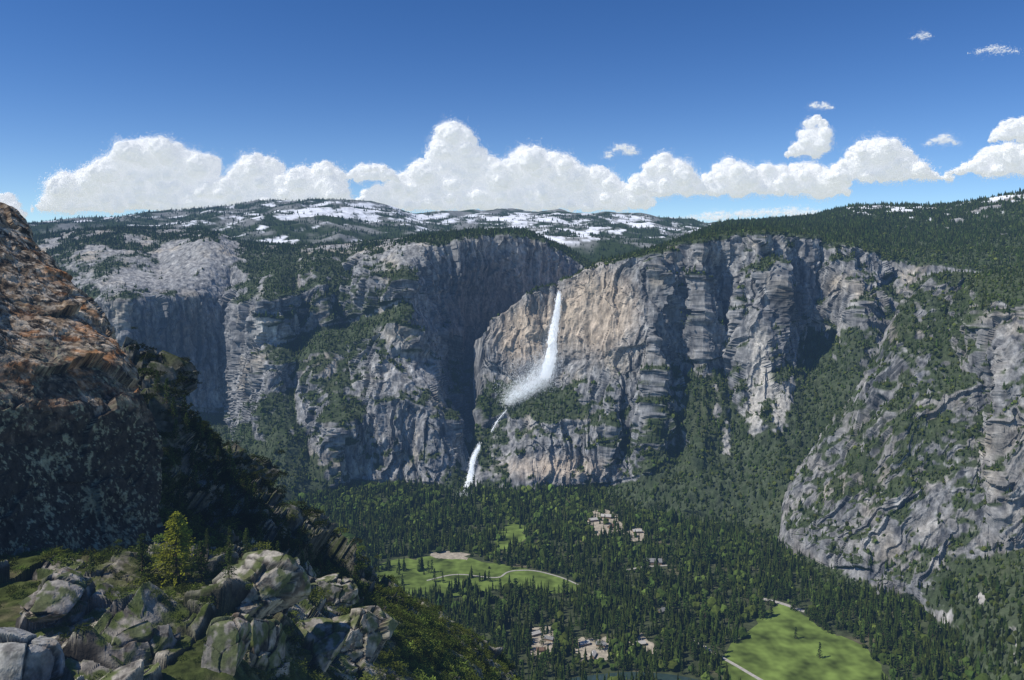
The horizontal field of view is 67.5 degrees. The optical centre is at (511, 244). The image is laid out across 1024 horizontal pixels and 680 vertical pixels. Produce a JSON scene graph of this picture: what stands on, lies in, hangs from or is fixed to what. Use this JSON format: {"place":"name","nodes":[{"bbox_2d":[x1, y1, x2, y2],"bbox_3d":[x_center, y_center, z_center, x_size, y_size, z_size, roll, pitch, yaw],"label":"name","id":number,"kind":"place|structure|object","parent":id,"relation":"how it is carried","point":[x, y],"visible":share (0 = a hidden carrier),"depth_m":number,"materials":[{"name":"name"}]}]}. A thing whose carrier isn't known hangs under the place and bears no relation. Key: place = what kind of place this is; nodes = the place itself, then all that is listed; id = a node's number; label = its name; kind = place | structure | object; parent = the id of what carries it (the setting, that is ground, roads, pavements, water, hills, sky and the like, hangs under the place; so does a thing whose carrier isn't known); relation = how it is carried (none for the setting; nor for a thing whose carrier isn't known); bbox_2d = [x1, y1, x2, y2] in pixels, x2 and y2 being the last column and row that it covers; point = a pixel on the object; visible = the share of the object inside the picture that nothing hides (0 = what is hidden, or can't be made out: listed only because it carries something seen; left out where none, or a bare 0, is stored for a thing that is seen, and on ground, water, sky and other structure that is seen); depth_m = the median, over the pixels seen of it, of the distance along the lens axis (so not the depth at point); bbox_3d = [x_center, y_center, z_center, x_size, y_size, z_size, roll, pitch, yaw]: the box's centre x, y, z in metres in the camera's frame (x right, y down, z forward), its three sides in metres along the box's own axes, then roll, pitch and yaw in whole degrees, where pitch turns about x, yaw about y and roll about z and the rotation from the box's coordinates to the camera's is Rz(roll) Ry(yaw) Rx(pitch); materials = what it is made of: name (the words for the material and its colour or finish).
{"place":"outdoors","nodes":[
{"label":"outdoors","id":0,"kind":"place"},
{"bbox_2d":[0,191,28,217],"bbox_3d":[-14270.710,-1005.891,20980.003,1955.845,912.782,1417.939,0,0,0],"label":"cloud","id":1,"kind":"structure","parent":0,"point":[8,198],"depth_m":20902.47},
{"bbox_2d":[30,133,355,217],"bbox_3d":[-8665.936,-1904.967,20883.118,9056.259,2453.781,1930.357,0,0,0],"label":"cloud","id":2,"kind":"structure","parent":0,"point":[160,173],"depth_m":20695.96,"materials":[{"name":"white"}]},
{"bbox_2d":[0,336,517,679],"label":"hillside","id":3,"kind":"structure","parent":0,"point":[87,656],"depth_m":48.93,"materials":[{"name":"plant"}]},
{"bbox_2d":[0,627,64,679],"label":"boulder","id":4,"kind":"object","parent":3,"relation":"on","point":[25,655],"visible":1,"depth_m":33.76,"materials":[{"name":"stone"}]},
{"bbox_2d":[18,566,89,624],"bbox_3d":[-24.141,18.615,40.482,3.062,2.228,4.936,6,9,-20],"label":"boulder","id":5,"kind":"object","parent":3,"relation":"on","point":[54,597],"visible":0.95,"depth_m":39.26,"materials":[{"name":"stone"}]},
{"bbox_2d":[50,617,97,648],"bbox_3d":[-21.836,21.132,37.982,4.763,4.276,3.972,0,0,12],"label":"boulder","id":6,"kind":"object","parent":3,"relation":"on","point":[63,643],"visible":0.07,"depth_m":38.88,"materials":[{"name":"stone"}]},
{"bbox_2d":[0,202,165,557],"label":"crag","id":7,"kind":"structure","parent":3,"relation":"on","point":[81,453],"depth_m":65.76,"materials":[{"name":"stone"}]},
{"bbox_2d":[84,553,96,573],"bbox_3d":[-25.891,19.620,47.062,0.689,1.342,0.724,0,0,8],"label":"conifer tree","id":8,"kind":"object","parent":3,"relation":"on","point":[91,558],"visible":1,"depth_m":47.05,"materials":[{"name":"green plant"}]},
{"bbox_2d":[108,620,180,665],"bbox_3d":[-17.823,20.014,37.409,3.760,2.680,2.186,7,18,-40],"label":"boulder","id":9,"kind":"object","parent":3,"relation":"on","point":[144,641],"visible":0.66,"depth_m":37.07,"materials":[{"name":"stone"}]},
{"bbox_2d":[132,533,156,574],"bbox_3d":[-23.172,19.501,48.055,1.547,2.688,1.189,0,0,0],"label":"conifer tree","id":10,"kind":"object","parent":3,"relation":"on","point":[141,557],"visible":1,"depth_m":48.02,"materials":[{"name":"green plant"}]},
{"bbox_2d":[154,371,162,393],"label":"conifer tree","id":11,"kind":"object","parent":3,"relation":"on","point":[157,384],"visible":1,"depth_m":130.99,"materials":[{"name":"green plant"}]},
{"bbox_2d":[160,378,171,403],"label":"conifer tree","id":12,"kind":"object","parent":3,"relation":"on","point":[167,392],"visible":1,"depth_m":118.46,"materials":[{"name":"green plant"}]},
{"bbox_2d":[168,397,178,418],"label":"conifer tree","id":13,"kind":"object","parent":3,"relation":"on","point":[173,406],"visible":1,"depth_m":118.34,"materials":[{"name":"green plant"}]},
{"bbox_2d":[147,511,210,587],"bbox_3d":[-21.296,19.230,48.740,3.852,4.509,3.742,0,0,-17],"label":"pine tree","id":14,"kind":"object","parent":3,"relation":"on","point":[173,526],"visible":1,"depth_m":48.46,"materials":[{"name":"green plant"}]},
{"bbox_2d":[179,395,188,420],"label":"conifer tree","id":15,"kind":"object","parent":3,"relation":"on","point":[183,405],"visible":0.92,"depth_m":119.19,"materials":[{"name":"green plant"}]},
{"bbox_2d":[182,413,191,433],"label":"conifer tree","id":16,"kind":"object","parent":3,"relation":"on","point":[186,431],"visible":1,"depth_m":113.04,"materials":[{"name":"green plant"}]},
{"bbox_2d":[189,540,211,581],"bbox_3d":[-19.617,20.032,48.416,1.280,2.608,1.245,0,0,33],"label":"conifer tree","id":17,"kind":"object","parent":3,"relation":"on","point":[202,553],"visible":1,"depth_m":48.34,"materials":[{"name":"green plant"}]},
{"bbox_2d":[204,529,210,547],"bbox_3d":[-23.027,22.243,57.818,0.603,1.553,0.586,0,0,-17],"label":"conifer tree","id":18,"kind":"object","parent":3,"relation":"on","point":[207,536],"visible":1,"depth_m":57.78,"materials":[{"name":"green plant"}]},
{"bbox_2d":[201,612,251,675],"bbox_3d":[-14.096,20.270,37.488,2.121,4.042,3.444,0,0,1],"label":"boulder","id":19,"kind":"object","parent":3,"relation":"on","point":[226,645],"visible":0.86,"depth_m":36.74,"materials":[{"name":"stone"}]},
{"bbox_2d":[220,547,237,578],"bbox_3d":[-15.916,17.938,43.097,0.921,1.774,1.000,0,0,11],"label":"conifer tree","id":20,"kind":"object","parent":3,"relation":"on","point":[229,564],"visible":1,"depth_m":43.07,"materials":[{"name":"green plant"}]},
{"bbox_2d":[224,446,234,470],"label":"conifer tree","id":21,"kind":"object","parent":3,"relation":"on","point":[230,452],"visible":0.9,"depth_m":125.44,"materials":[{"name":"green plant"}]},
{"bbox_2d":[224,526,234,549],"bbox_3d":[-21.270,22.180,57.701,0.781,1.919,0.847,0,0,-39],"label":"conifer tree","id":22,"kind":"object","parent":3,"relation":"on","point":[228,538],"visible":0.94,"depth_m":57.67,"materials":[{"name":"green plant"}]},
{"bbox_2d":[239,470,248,495],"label":"conifer tree","id":23,"kind":"object","parent":3,"relation":"on","point":[244,486],"visible":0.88,"depth_m":117.64,"materials":[{"name":"green plant"}]},
{"bbox_2d":[241,528,252,554],"bbox_3d":[-20.128,22.499,58.022,0.962,2.088,1.010,0,0,-42],"label":"conifer tree","id":24,"kind":"object","parent":3,"relation":"on","point":[247,539],"visible":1,"depth_m":57.97,"materials":[{"name":"green plant"}]},
{"bbox_2d":[248,482,258,504],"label":"conifer tree","id":25,"kind":"object","parent":3,"relation":"on","point":[254,491],"visible":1,"depth_m":115.11,"materials":[{"name":"green plant"}]},
{"bbox_2d":[209,550,310,618],"bbox_3d":[-14.813,20.318,45.649,3.417,3.577,5.449,0,0,35],"label":"boulder","id":26,"kind":"object","parent":3,"relation":"on","point":[279,581],"visible":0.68,"depth_m":45.14,"materials":[{"name":"stone"}]},
{"bbox_2d":[256,527,263,544],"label":"conifer tree","id":27,"kind":"object","parent":3,"relation":"on","point":[259,535],"visible":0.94,"depth_m":89.13,"materials":[{"name":"green plant"}]},
{"bbox_2d":[0,307,522,679],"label":"brush","id":28,"kind":"object","parent":3,"relation":"on","point":[426,659],"visible":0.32,"depth_m":99.48,"materials":[{"name":"green plant"}]},
{"bbox_2d":[242,614,289,679],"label":"boulder","id":29,"kind":"object","parent":3,"relation":"on","point":[265,649],"visible":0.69,"depth_m":40.65,"materials":[{"name":"stone"}]},
{"bbox_2d":[303,561,315,577],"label":"boulder","id":30,"kind":"object","parent":3,"relation":"on","point":[310,571],"visible":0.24,"depth_m":85.29,"materials":[{"name":"stone"}]},
{"bbox_2d":[305,543,314,566],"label":"conifer tree","id":31,"kind":"object","parent":3,"relation":"on","point":[310,556],"visible":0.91,"depth_m":86.81,"materials":[{"name":"green plant"}]},
{"bbox_2d":[318,554,324,575],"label":"conifer tree","id":32,"kind":"object","parent":3,"relation":"on","point":[321,564],"visible":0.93,"depth_m":88.81,"materials":[{"name":"green plant"}]},
{"bbox_2d":[294,617,350,676],"bbox_3d":[-12.601,26.115,47.208,3.628,6.100,3.267,7,-24,41],"label":"boulder","id":33,"kind":"object","parent":3,"relation":"on","point":[323,639],"visible":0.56,"depth_m":47.31,"materials":[{"name":"stone"}]},
{"bbox_2d":[324,559,332,574],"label":"conifer tree","id":34,"kind":"object","parent":3,"relation":"on","point":[328,567],"visible":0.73,"depth_m":91.27,"materials":[{"name":"green plant"}]},
{"bbox_2d":[310,573,357,608],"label":"boulder","id":35,"kind":"object","parent":3,"relation":"on","point":[344,592],"visible":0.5,"depth_m":70.92,"materials":[{"name":"stone"}]},
{"bbox_2d":[352,565,361,590],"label":"conifer tree","id":36,"kind":"object","parent":3,"relation":"on","point":[356,570],"visible":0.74,"depth_m":92.47,"materials":[{"name":"green plant"}]},
{"bbox_2d":[332,606,397,662],"bbox_3d":[-11.963,29.845,57.176,7.071,5.552,5.046,19,10,-22],"label":"boulder","id":37,"kind":"object","parent":3,"relation":"on","point":[375,626],"visible":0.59,"depth_m":56.80,"materials":[{"name":"stone"}]},
{"bbox_2d":[33,228,591,502],"bbox_3d":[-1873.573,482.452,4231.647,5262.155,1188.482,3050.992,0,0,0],"label":"cliff wall","id":38,"kind":"structure","parent":0,"point":[216,333],"depth_m":3736.64,"materials":[{"name":"stone"}]},
{"bbox_2d":[457,442,481,496],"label":"waterfall","id":39,"kind":"structure","parent":38,"relation":"on","point":[471,468],"depth_m":3182.32,"materials":[{"name":"white liquid"}]},
{"bbox_2d":[29,199,715,261],"bbox_3d":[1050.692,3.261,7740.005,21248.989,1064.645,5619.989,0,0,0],"label":"mountains","id":40,"kind":"structure","parent":0,"point":[348,211],"depth_m":7282.81,"materials":[{"name":"stone"}]},
{"bbox_2d":[28,197,711,260],"bbox_3d":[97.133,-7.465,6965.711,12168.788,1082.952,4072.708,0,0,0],"label":"forest","id":41,"kind":"object","parent":40,"relation":"on","point":[591,234],"visible":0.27,"depth_m":7302.28,"materials":[{"name":"green plant"}]},
{"bbox_2d":[344,161,400,186],"bbox_3d":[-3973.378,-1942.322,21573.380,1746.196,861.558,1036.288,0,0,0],"label":"cloud","id":42,"kind":"structure","parent":0,"point":[372,172],"depth_m":21358.35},
{"bbox_2d":[375,556,577,597],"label":"meadow","id":43,"kind":"structure","parent":0,"point":[413,577],"depth_m":2318.13,"materials":[{"name":"green plant"}]},
{"bbox_2d":[427,570,577,584],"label":"road","id":44,"kind":"structure","parent":0,"point":[507,572],"depth_m":2310.09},
{"bbox_2d":[355,119,657,212],"bbox_3d":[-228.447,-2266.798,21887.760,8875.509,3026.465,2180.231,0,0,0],"label":"cloud","id":45,"kind":"structure","parent":0,"point":[457,168],"depth_m":21691.08,"materials":[{"name":"white"}]},
{"bbox_2d":[493,522,525,551],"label":"meadow","id":46,"kind":"structure","parent":0,"point":[511,528],"depth_m":2637.63,"materials":[{"name":"green plant"}]},
{"bbox_2d":[0,0,1023,222],"label":"sky","id":47,"kind":"structure","parent":0,"point":[341,82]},
{"bbox_2d":[578,639,589,646],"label":"lodge building","id":48,"kind":"structure","parent":0,"point":[585,642],"depth_m":1906.42,"materials":[{"name":"stone"}]},
{"bbox_2d":[598,141,641,161],"bbox_3d":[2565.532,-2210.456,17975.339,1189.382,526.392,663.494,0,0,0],"label":"cloud","id":49,"kind":"structure","parent":0,"point":[630,150],"depth_m":17950.11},
{"bbox_2d":[572,672,696,679],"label":"river","id":50,"kind":"structure","parent":0,"point":[660,676],"depth_m":1770.63,"materials":[{"name":"liquid"}]},
{"bbox_2d":[321,488,976,679],"bbox_3d":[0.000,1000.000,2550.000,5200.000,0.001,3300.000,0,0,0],"label":"valley floor","id":51,"kind":"structure","parent":0,"point":[748,626],"depth_m":2085.29,"materials":[{"name":"plant"}]},
{"bbox_2d":[430,551,469,559],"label":"clearing","id":52,"kind":"structure","parent":51,"relation":"on","point":[450,555],"depth_m":2459.28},
{"bbox_2d":[494,598,505,627],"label":"conifer tree","id":53,"kind":"object","parent":51,"relation":"on","point":[499,606],"visible":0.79,"depth_m":1994.64,"materials":[{"name":"green plant"}]},
{"bbox_2d":[511,578,520,599],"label":"conifer tree","id":54,"kind":"object","parent":51,"relation":"on","point":[515,581],"visible":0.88,"depth_m":2136.62,"materials":[{"name":"green plant"}]},
{"bbox_2d":[523,628,531,649],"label":"conifer tree","id":55,"kind":"object","parent":51,"relation":"on","point":[527,637],"visible":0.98,"depth_m":1882.72,"materials":[{"name":"green plant"}]},
{"bbox_2d":[528,601,534,623],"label":"conifer tree","id":56,"kind":"object","parent":51,"relation":"on","point":[531,609],"visible":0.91,"depth_m":2016.40,"materials":[{"name":"green plant"}]},
{"bbox_2d":[529,592,537,620],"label":"conifer tree","id":57,"kind":"object","parent":51,"relation":"on","point":[533,601],"visible":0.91,"depth_m":2032.03,"materials":[{"name":"green plant"}]},
{"bbox_2d":[530,625,554,656],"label":"clearing","id":58,"kind":"structure","parent":51,"relation":"on","point":[536,641],"depth_m":1922.00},
{"bbox_2d":[542,655,548,676],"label":"conifer tree","id":59,"kind":"object","parent":51,"relation":"on","point":[545,666],"visible":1,"depth_m":1768.35,"materials":[{"name":"green plant"}]},
{"bbox_2d":[569,625,576,646],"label":"conifer tree","id":60,"kind":"object","parent":51,"relation":"on","point":[572,636],"visible":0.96,"depth_m":1897.13,"materials":[{"name":"green plant"}]},
{"bbox_2d":[575,636,608,661],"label":"clearing","id":61,"kind":"structure","parent":51,"relation":"on","point":[603,653],"depth_m":1888.80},
{"bbox_2d":[596,631,602,649],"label":"conifer tree","id":62,"kind":"object","parent":61,"relation":"on","point":[598,644],"visible":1,"depth_m":1885.30,"materials":[{"name":"green plant"}]},
{"bbox_2d":[585,509,623,535],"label":"clearing","id":63,"kind":"structure","parent":51,"relation":"on","point":[597,526],"depth_m":2731.35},
{"bbox_2d":[614,610,620,631],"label":"conifer tree","id":64,"kind":"object","parent":51,"relation":"on","point":[616,620],"visible":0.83,"depth_m":1971.08,"materials":[{"name":"green plant"}]},
{"bbox_2d":[623,527,644,541],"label":"clearing","id":65,"kind":"structure","parent":51,"relation":"on","point":[642,536],"depth_m":2628.18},
{"bbox_2d":[629,634,655,653],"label":"clearing","id":66,"kind":"structure","parent":51,"relation":"on","point":[649,645],"depth_m":1917.18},
{"bbox_2d":[282,471,1015,679],"bbox_3d":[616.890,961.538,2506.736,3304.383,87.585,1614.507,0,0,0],"label":"valley forest","id":67,"kind":"object","parent":51,"relation":"on","point":[549,500],"visible":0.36,"depth_m":2302.02,"materials":[{"name":"green plant"}]},
{"bbox_2d":[643,582,654,604],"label":"conifer tree","id":68,"kind":"object","parent":51,"relation":"on","point":[648,585],"visible":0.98,"depth_m":2107.40,"materials":[{"name":"green plant"}]},
{"bbox_2d":[646,558,661,564],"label":"lodge building","id":69,"kind":"structure","parent":51,"relation":"on","point":[652,560],"depth_m":2390.15,"materials":[{"name":"stone"}]},
{"bbox_2d":[662,629,672,658],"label":"conifer tree","id":70,"kind":"object","parent":51,"relation":"on","point":[667,643],"visible":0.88,"depth_m":1841.89,"materials":[{"name":"green plant"}]},
{"bbox_2d":[668,587,677,616],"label":"conifer tree","id":71,"kind":"object","parent":51,"relation":"on","point":[673,604],"visible":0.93,"depth_m":2036.30,"materials":[{"name":"green plant"}]},
{"bbox_2d":[682,596,691,618],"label":"conifer tree","id":72,"kind":"object","parent":51,"relation":"on","point":[686,603],"visible":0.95,"depth_m":2033.35,"materials":[{"name":"green plant"}]},
{"bbox_2d":[687,626,693,648],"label":"conifer tree","id":73,"kind":"object","parent":51,"relation":"on","point":[690,635],"visible":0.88,"depth_m":1880.63,"materials":[{"name":"green plant"}]},
{"bbox_2d":[694,628,702,651],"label":"conifer tree","id":74,"kind":"object","parent":51,"relation":"on","point":[697,639],"visible":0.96,"depth_m":1874.02,"materials":[{"name":"green plant"}]},
{"bbox_2d":[700,594,709,626],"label":"conifer tree","id":75,"kind":"object","parent":51,"relation":"on","point":[705,606],"visible":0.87,"depth_m":1997.28,"materials":[{"name":"green plant"}]},
{"bbox_2d":[701,539,711,560],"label":"conifer tree","id":76,"kind":"object","parent":51,"relation":"on","point":[705,543],"visible":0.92,"depth_m":2398.13,"materials":[{"name":"green plant"}]},
{"bbox_2d":[709,636,716,657],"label":"conifer tree","id":77,"kind":"object","parent":51,"relation":"on","point":[713,643],"visible":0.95,"depth_m":1844.94,"materials":[{"name":"green plant"}]},
{"bbox_2d":[730,594,737,618],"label":"conifer tree","id":78,"kind":"object","parent":51,"relation":"on","point":[734,605],"visible":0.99,"depth_m":2034.17,"materials":[{"name":"green plant"}]},
{"bbox_2d":[779,577,787,599],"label":"conifer tree","id":79,"kind":"object","parent":51,"relation":"on","point":[783,586],"visible":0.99,"depth_m":2156.04,"materials":[{"name":"green plant"}]},
{"bbox_2d":[818,604,827,624],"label":"conifer tree","id":80,"kind":"object","parent":51,"relation":"on","point":[822,613],"visible":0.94,"depth_m":2003.65,"materials":[{"name":"green plant"}]},
{"bbox_2d":[839,600,849,620],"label":"conifer tree","id":81,"kind":"object","parent":51,"relation":"on","point":[843,607],"visible":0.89,"depth_m":2016.00,"materials":[{"name":"green plant"}]},
{"bbox_2d":[851,577,857,600],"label":"conifer tree","id":82,"kind":"object","parent":51,"relation":"on","point":[853,586],"visible":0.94,"depth_m":2134.01,"materials":[{"name":"green plant"}]},
{"bbox_2d":[865,616,873,637],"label":"conifer tree","id":83,"kind":"object","parent":51,"relation":"on","point":[868,627],"visible":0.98,"depth_m":1946.17,"materials":[{"name":"green plant"}]},
{"bbox_2d":[883,628,891,650],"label":"conifer tree","id":84,"kind":"object","parent":51,"relation":"on","point":[888,636],"visible":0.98,"depth_m":1882.60,"materials":[{"name":"green plant"}]},
{"bbox_2d":[908,633,917,654],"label":"conifer tree","id":85,"kind":"object","parent":51,"relation":"on","point":[913,637],"visible":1,"depth_m":1865.13,"materials":[{"name":"green plant"}]},
{"bbox_2d":[915,632,923,655],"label":"conifer tree","id":86,"kind":"object","parent":51,"relation":"on","point":[918,644],"visible":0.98,"depth_m":1858.34,"materials":[{"name":"green plant"}]},
{"bbox_2d":[931,649,940,673],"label":"conifer tree","id":87,"kind":"object","parent":51,"relation":"on","point":[933,652],"visible":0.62,"depth_m":1784.12,"materials":[{"name":"green plant"}]},
{"bbox_2d":[950,653,959,675],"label":"conifer tree","id":88,"kind":"object","parent":51,"relation":"on","point":[953,659],"visible":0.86,"depth_m":1775.26,"materials":[{"name":"green plant"}]},
{"bbox_2d":[694,640,762,679],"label":"road","id":89,"kind":"structure","parent":0,"point":[743,669],"depth_m":1807.92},
{"bbox_2d":[616,148,852,201],"bbox_3d":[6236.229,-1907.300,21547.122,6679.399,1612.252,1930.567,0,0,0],"label":"cloud","id":90,"kind":"structure","parent":0,"point":[663,174],"depth_m":21223.82,"materials":[{"name":"white"}]},
{"bbox_2d":[674,203,820,221],"bbox_3d":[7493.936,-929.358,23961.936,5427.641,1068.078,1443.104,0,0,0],"label":"cloud","id":91,"kind":"structure","parent":0,"point":[787,211],"depth_m":23958.33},
{"bbox_2d":[473,193,1023,541],"bbox_3d":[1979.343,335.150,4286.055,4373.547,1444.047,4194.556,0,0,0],"label":"cliff wall","id":92,"kind":"structure","parent":0,"point":[625,317],"depth_m":3229.07,"materials":[{"name":"stone"}]},
{"bbox_2d":[484,289,561,406],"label":"waterfall","id":93,"kind":"structure","parent":92,"relation":"on","point":[547,365],"depth_m":3439.59,"materials":[{"name":"white liquid"}]},
{"bbox_2d":[33,188,1023,546],"bbox_3d":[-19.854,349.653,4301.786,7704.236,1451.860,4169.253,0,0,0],"label":"forest trees","id":94,"kind":"object","parent":92,"relation":"on","point":[827,224],"depth_m":3613.36,"materials":[{"name":"green plant"}]},
{"bbox_2d":[764,598,804,611],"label":"road","id":95,"kind":"structure","parent":0,"point":[788,605],"depth_m":2124.11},
{"bbox_2d":[721,603,886,679],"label":"meadow","id":96,"kind":"structure","parent":0,"point":[770,647],"depth_m":1866.06,"materials":[{"name":"green plant"}]},
{"bbox_2d":[758,595,766,618],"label":"conifer tree","id":97,"kind":"object","parent":96,"relation":"on","point":[762,604],"visible":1,"depth_m":2047.35,"materials":[{"name":"green plant"}]},
{"bbox_2d":[790,584,797,608],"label":"conifer tree","id":98,"kind":"object","parent":96,"relation":"on","point":[794,595],"visible":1,"depth_m":2089.77,"materials":[{"name":"green plant"}]},
{"bbox_2d":[784,114,836,163],"bbox_3d":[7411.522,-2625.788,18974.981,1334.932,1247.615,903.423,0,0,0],"label":"cloud","id":99,"kind":"structure","parent":0,"point":[813,141],"depth_m":18884.32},
{"bbox_2d":[806,101,834,109],"bbox_3d":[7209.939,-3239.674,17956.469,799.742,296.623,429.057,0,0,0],"label":"cloud","id":100,"kind":"structure","parent":0,"point":[816,106],"depth_m":17976.56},
{"bbox_2d":[824,134,954,187],"bbox_3d":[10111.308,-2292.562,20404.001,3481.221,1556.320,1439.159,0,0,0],"label":"cloud","id":101,"kind":"structure","parent":0,"point":[879,160],"depth_m":20275.66,"materials":[{"name":"white"}]},
{"bbox_2d":[778,271,1023,679],"bbox_3d":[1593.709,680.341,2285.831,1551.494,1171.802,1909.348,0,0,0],"label":"mountain spur","id":102,"kind":"structure","parent":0,"point":[1003,349],"depth_m":2313.39,"materials":[{"name":"stone"}]},
{"bbox_2d":[772,266,1023,679],"bbox_3d":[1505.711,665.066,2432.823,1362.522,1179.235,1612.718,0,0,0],"label":"spur forest","id":103,"kind":"object","parent":102,"relation":"on","point":[944,589],"visible":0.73,"depth_m":2274.40,"materials":[{"name":"green plant"}]},
{"bbox_2d":[922,133,965,148],"bbox_3d":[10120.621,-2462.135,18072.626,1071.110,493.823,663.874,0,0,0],"label":"cloud","id":104,"kind":"structure","parent":0,"point":[943,138],"depth_m":18012.97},
{"bbox_2d":[944,141,1023,181],"bbox_3d":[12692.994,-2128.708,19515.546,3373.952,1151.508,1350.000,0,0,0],"label":"cloud","id":105,"kind":"structure","parent":0,"point":[998,160],"depth_m":19298.74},
{"bbox_2d":[967,43,1022,54],"bbox_3d":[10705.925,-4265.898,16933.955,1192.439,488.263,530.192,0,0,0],"label":"cloud","id":106,"kind":"structure","parent":0,"point":[989,48],"depth_m":16960.13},
{"bbox_2d":[987,115,1023,147],"bbox_3d":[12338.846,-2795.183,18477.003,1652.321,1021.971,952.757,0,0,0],"label":"cloud","id":107,"kind":"structure","parent":0,"point":[1010,129],"depth_m":18384.17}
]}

